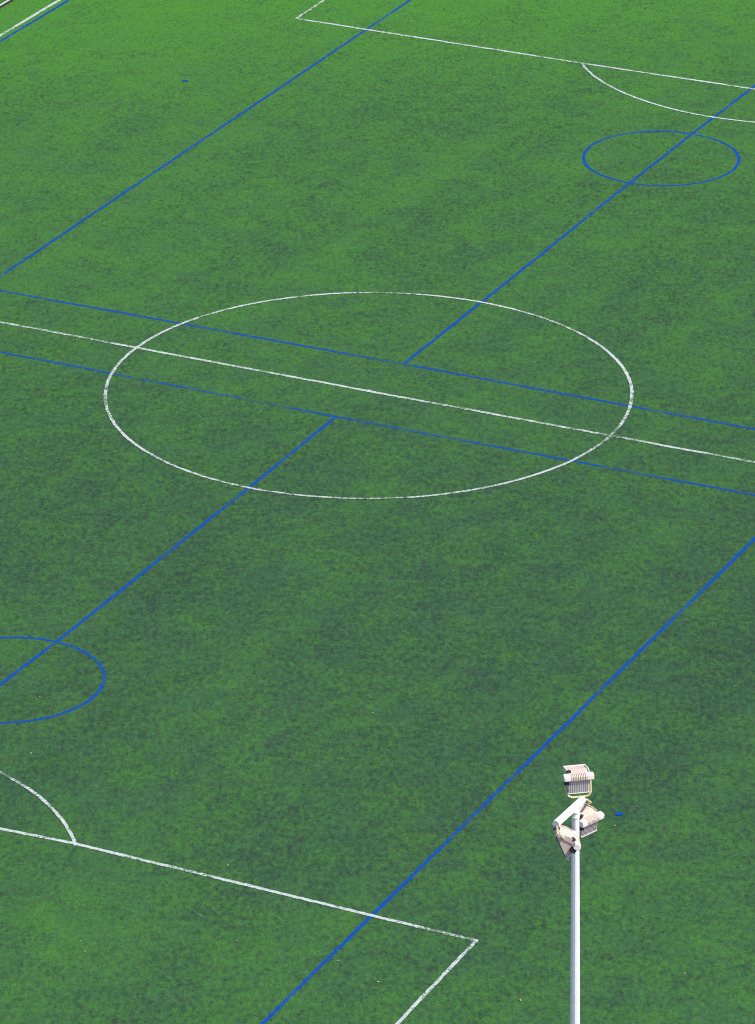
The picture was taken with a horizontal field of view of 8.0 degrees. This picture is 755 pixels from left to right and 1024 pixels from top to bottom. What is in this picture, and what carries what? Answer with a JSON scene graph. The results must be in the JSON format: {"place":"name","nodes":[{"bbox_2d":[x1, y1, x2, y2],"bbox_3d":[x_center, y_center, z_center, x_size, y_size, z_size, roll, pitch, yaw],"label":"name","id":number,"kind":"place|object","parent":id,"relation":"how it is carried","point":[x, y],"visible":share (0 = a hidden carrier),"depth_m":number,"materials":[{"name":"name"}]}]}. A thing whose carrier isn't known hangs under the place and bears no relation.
{"place":"outdoors","nodes":[
{"label":"outdoors","id":0,"kind":"place"},
{"bbox_2d":[0,0,13,7],"bbox_3d":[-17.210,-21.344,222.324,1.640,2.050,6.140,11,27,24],"label":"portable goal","id":1,"kind":"object","parent":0,"point":[5,3],"visible":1,"depth_m":224.37,"materials":[{"name":"white metal"}]},
{"bbox_2d":[0,0,754,1023],"bbox_3d":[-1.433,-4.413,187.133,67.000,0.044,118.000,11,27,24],"label":"pitch","id":2,"kind":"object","parent":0,"point":[340,340],"visible":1,"depth_m":177.52,"materials":[{"name":"green plant"}]},
{"bbox_2d":[20,361,750,1006],"bbox_3d":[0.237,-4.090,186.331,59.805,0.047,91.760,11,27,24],"label":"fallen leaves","id":3,"kind":"object","parent":2,"relation":"on","point":[350,873],"visible":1,"depth_m":154.23,"materials":[{"name":"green plant"}]},
{"bbox_2d":[552,764,603,1023],"bbox_3d":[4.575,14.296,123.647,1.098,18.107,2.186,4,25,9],"label":"floodlight mast","id":4,"kind":"object","parent":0,"point":[583,815],"visible":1,"depth_m":120.76,"materials":[{"name":"white metal"}]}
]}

